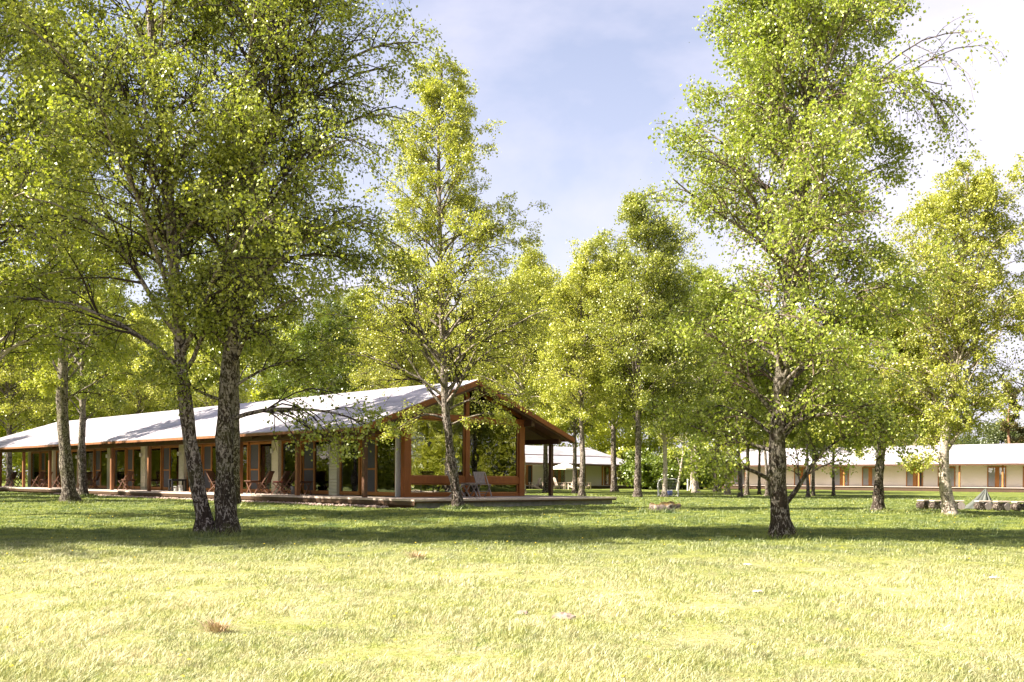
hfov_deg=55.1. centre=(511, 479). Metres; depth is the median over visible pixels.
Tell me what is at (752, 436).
birch tree
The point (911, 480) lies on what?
door
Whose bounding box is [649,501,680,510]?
stone fire pit
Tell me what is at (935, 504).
log bench
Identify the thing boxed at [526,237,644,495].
birch tree
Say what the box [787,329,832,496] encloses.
birch tree
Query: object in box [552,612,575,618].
molehill
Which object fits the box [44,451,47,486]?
door
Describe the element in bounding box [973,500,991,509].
log bench
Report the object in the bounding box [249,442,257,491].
screen door
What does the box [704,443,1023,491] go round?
cabin row
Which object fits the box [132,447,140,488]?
door
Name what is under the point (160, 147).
birch tree
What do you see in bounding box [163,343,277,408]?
birch tree
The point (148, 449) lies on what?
lodge building
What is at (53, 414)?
birch tree
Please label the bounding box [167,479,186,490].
side table
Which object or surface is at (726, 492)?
birch tree
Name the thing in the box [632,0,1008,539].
birch tree
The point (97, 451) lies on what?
screen door
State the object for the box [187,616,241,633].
grass tussock
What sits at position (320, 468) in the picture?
door
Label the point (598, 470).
cabin row
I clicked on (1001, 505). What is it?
log bench
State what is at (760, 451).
birch tree
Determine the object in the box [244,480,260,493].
side table
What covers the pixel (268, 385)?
birch tree
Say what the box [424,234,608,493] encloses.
birch tree
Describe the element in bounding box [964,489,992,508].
tarp
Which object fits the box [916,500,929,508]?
log bench
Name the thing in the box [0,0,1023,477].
sky
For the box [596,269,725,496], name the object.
birch tree
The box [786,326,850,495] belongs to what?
birch tree
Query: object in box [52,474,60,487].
folding chair
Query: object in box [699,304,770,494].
birch tree
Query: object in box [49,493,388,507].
pebbles
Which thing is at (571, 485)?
garden armchair
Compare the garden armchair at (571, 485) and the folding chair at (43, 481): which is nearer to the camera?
the folding chair at (43, 481)
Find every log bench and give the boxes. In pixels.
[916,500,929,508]
[928,500,941,509]
[955,500,964,509]
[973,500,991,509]
[992,501,1010,510]
[1010,501,1023,510]
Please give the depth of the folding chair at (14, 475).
59.68 m
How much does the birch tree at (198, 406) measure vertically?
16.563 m
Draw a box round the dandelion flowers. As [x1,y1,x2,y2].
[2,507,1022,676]
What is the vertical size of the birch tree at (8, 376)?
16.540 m
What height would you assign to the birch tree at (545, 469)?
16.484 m
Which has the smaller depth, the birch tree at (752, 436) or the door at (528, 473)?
the birch tree at (752, 436)
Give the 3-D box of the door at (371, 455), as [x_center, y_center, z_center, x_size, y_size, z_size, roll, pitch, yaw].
[-5.090,-0.479,35.091,0.060,2.070,0.960,0,0,-44]
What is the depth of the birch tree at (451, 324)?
69.14 m
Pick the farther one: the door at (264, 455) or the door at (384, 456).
the door at (264, 455)
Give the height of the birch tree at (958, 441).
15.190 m
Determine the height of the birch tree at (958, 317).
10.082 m
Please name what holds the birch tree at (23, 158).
on the ground at (771, 607)
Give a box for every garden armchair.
[529,477,540,488]
[554,477,564,488]
[567,478,578,489]
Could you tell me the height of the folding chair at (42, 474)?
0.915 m
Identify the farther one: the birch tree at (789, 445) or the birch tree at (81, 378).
the birch tree at (789, 445)
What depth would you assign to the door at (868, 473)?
106.22 m
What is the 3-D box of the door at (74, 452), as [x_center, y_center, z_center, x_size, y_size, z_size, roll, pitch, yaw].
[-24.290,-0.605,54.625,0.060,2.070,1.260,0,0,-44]
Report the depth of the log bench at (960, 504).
32.45 m
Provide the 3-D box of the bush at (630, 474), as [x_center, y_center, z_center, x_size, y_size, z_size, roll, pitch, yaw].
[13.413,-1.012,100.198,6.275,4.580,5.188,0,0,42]
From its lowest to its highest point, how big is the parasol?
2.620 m
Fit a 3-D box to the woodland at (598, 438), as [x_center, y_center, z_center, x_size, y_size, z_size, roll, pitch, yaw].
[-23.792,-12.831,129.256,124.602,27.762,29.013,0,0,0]
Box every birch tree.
[0,0,141,377]
[0,0,168,502]
[0,0,349,533]
[0,245,51,430]
[0,270,89,485]
[0,321,79,427]
[31,180,152,495]
[43,0,462,535]
[43,286,172,421]
[69,304,194,417]
[143,308,217,412]
[160,69,305,503]
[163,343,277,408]
[245,344,318,401]
[264,292,376,398]
[292,42,567,507]
[310,286,429,392]
[338,304,438,392]
[381,293,510,388]
[400,287,452,385]
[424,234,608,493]
[437,273,528,390]
[478,266,609,492]
[515,274,629,492]
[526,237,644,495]
[556,183,714,496]
[583,247,674,491]
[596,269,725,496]
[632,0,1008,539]
[641,255,722,492]
[646,380,726,490]
[657,288,761,494]
[688,265,777,491]
[691,305,774,496]
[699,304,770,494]
[740,328,792,495]
[751,431,768,494]
[785,426,810,447]
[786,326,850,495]
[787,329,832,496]
[792,280,989,511]
[808,348,856,495]
[841,149,1023,516]
[868,383,962,445]
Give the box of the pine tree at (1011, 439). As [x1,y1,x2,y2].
[998,381,1023,443]
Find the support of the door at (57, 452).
in the lodge building
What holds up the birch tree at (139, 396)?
on the ground at (771, 607)
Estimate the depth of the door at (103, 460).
51.89 m
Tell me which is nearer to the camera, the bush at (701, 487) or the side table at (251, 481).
the side table at (251, 481)
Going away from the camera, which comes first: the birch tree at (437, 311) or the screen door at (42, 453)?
the screen door at (42, 453)
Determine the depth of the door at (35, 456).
59.15 m
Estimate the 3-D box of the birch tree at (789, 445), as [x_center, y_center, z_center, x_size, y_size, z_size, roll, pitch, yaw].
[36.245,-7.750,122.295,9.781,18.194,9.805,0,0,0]
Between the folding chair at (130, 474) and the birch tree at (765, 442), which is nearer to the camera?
the folding chair at (130, 474)
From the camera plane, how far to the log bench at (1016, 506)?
31.44 m
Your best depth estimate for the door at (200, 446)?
44.13 m
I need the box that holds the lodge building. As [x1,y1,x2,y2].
[0,379,616,508]
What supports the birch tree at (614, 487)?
on the ground at (771, 607)
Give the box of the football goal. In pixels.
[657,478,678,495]
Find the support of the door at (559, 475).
in the cabin row at (598, 470)
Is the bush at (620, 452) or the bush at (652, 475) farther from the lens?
the bush at (620, 452)
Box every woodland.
[0,291,792,484]
[731,414,1023,450]
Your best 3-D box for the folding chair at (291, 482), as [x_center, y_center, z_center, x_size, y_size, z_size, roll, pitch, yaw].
[-8.527,0.121,37.645,0.615,0.915,0.490,0,0,10]
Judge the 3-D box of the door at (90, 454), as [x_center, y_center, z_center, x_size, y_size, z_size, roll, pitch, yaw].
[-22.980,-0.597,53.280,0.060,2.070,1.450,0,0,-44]
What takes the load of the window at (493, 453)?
in the lodge building
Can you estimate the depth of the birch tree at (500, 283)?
73.56 m
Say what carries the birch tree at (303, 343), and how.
on the ground at (771, 607)
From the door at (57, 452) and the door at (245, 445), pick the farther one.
the door at (57, 452)
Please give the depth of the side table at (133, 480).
48.09 m
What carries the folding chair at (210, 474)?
on the lodge building
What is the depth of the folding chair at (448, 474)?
34.02 m
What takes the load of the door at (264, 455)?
in the lodge building
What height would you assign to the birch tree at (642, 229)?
17.148 m
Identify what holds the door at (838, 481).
in the cabin row at (988, 467)
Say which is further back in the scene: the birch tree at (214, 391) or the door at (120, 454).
the birch tree at (214, 391)
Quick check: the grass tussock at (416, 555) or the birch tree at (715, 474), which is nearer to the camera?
the grass tussock at (416, 555)
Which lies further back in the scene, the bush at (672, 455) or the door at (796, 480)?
the door at (796, 480)
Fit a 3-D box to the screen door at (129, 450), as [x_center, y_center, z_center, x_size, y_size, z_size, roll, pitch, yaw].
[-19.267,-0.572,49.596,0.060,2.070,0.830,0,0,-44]
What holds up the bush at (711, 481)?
on the ground at (771, 607)
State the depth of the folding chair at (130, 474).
47.50 m
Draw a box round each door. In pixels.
[31,452,40,485]
[41,452,44,484]
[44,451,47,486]
[56,451,60,486]
[71,450,76,486]
[86,449,94,487]
[95,449,99,487]
[100,449,106,487]
[114,448,126,488]
[127,448,132,488]
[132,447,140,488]
[151,446,161,489]
[162,446,168,489]
[169,446,178,489]
[187,445,202,489]
[203,444,210,490]
[211,444,215,490]
[243,443,248,491]
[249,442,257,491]
[258,442,271,492]
[281,440,302,492]
[303,440,312,493]
[313,439,328,493]
[339,438,360,494]
[361,437,374,494]
[375,436,394,495]
[525,465,531,484]
[553,465,564,484]
[578,466,585,484]
[604,467,610,484]
[733,469,744,484]
[794,468,805,485]
[835,467,848,485]
[862,467,874,485]
[906,467,922,486]
[938,467,954,486]
[987,467,1005,487]
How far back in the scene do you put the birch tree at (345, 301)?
74.78 m
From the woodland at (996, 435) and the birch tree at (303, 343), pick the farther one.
the woodland at (996, 435)
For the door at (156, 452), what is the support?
in the lodge building
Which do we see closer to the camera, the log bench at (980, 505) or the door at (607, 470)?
the log bench at (980, 505)
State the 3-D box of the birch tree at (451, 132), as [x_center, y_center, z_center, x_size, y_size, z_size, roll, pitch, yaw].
[-2.028,-6.048,30.422,7.419,14.220,7.102,0,0,-39]
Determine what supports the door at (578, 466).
in the cabin row at (598, 470)
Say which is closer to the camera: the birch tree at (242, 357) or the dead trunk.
the birch tree at (242, 357)
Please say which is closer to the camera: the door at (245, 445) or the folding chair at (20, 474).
the door at (245, 445)
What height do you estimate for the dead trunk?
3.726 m
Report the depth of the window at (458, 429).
35.31 m
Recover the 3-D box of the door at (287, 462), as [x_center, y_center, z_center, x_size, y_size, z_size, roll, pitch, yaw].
[-8.692,-0.502,38.726,0.060,2.070,1.450,0,0,-44]
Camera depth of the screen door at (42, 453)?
58.37 m
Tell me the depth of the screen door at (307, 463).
37.98 m
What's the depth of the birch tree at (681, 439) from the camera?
92.35 m
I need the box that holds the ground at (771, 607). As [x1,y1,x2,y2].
[0,477,1023,681]
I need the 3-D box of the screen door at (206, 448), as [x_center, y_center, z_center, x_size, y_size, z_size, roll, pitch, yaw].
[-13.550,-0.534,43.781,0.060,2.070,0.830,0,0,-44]
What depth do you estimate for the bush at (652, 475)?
96.04 m
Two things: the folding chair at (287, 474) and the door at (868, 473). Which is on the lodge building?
the folding chair at (287, 474)
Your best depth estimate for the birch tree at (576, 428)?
65.84 m
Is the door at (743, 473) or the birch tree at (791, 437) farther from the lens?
the door at (743, 473)
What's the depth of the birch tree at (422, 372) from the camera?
65.29 m
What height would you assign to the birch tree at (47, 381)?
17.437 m
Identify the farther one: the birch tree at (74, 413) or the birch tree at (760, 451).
the birch tree at (74, 413)
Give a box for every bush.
[606,446,633,487]
[618,448,670,489]
[627,458,685,489]
[650,445,685,488]
[669,451,719,488]
[687,448,737,488]
[688,447,719,488]
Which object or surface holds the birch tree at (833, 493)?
on the ground at (771, 607)
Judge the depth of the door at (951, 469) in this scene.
99.90 m
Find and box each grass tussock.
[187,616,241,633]
[400,549,428,559]
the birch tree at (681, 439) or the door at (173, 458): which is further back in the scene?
the birch tree at (681, 439)
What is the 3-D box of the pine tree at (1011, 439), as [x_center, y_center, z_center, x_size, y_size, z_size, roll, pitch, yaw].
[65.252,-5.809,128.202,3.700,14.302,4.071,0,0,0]
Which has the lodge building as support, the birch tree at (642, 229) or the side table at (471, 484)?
the side table at (471, 484)
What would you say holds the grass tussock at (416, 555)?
on the ground at (771, 607)
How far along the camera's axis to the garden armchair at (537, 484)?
95.93 m
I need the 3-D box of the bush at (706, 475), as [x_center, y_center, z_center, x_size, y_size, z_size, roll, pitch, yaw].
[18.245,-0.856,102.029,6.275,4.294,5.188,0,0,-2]
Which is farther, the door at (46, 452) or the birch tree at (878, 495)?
the door at (46, 452)
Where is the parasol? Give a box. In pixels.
[553,463,579,469]
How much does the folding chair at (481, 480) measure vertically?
0.915 m
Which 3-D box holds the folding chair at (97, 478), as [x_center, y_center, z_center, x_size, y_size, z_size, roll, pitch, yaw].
[-21.640,0.035,50.817,0.615,0.915,0.490,0,0,-7]
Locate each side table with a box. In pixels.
[121,479,135,489]
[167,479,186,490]
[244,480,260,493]
[294,481,313,494]
[461,483,479,496]
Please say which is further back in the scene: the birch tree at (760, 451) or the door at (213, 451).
the birch tree at (760, 451)
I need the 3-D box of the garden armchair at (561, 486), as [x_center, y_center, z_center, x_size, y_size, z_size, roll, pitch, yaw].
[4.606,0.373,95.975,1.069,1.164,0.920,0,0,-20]
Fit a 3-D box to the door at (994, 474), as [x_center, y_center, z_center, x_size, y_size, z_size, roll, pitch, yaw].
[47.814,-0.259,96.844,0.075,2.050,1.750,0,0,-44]
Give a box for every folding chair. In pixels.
[4,472,17,486]
[11,472,25,486]
[31,472,45,486]
[40,472,52,487]
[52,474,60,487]
[88,472,101,488]
[117,471,133,489]
[206,471,215,491]
[255,471,274,493]
[271,471,290,494]
[280,471,294,493]
[446,471,465,496]
[473,472,491,496]
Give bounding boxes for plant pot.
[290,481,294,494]
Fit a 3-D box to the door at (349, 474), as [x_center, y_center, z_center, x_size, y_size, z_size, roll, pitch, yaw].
[-5.914,-0.484,35.859,0.060,2.070,1.270,0,0,-44]
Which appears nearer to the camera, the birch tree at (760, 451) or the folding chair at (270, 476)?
the folding chair at (270, 476)
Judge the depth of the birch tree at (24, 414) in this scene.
75.23 m
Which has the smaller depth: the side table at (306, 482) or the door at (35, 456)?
the side table at (306, 482)
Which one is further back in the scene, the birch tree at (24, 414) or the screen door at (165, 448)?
the birch tree at (24, 414)
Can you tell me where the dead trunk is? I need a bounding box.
[676,451,683,490]
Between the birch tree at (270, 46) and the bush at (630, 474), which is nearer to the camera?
the birch tree at (270, 46)
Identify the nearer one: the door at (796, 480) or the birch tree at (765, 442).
the birch tree at (765, 442)
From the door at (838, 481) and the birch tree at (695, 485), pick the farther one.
the door at (838, 481)
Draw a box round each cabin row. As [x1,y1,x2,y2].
[525,445,631,488]
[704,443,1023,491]
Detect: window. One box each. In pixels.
[411,418,464,492]
[470,422,517,492]

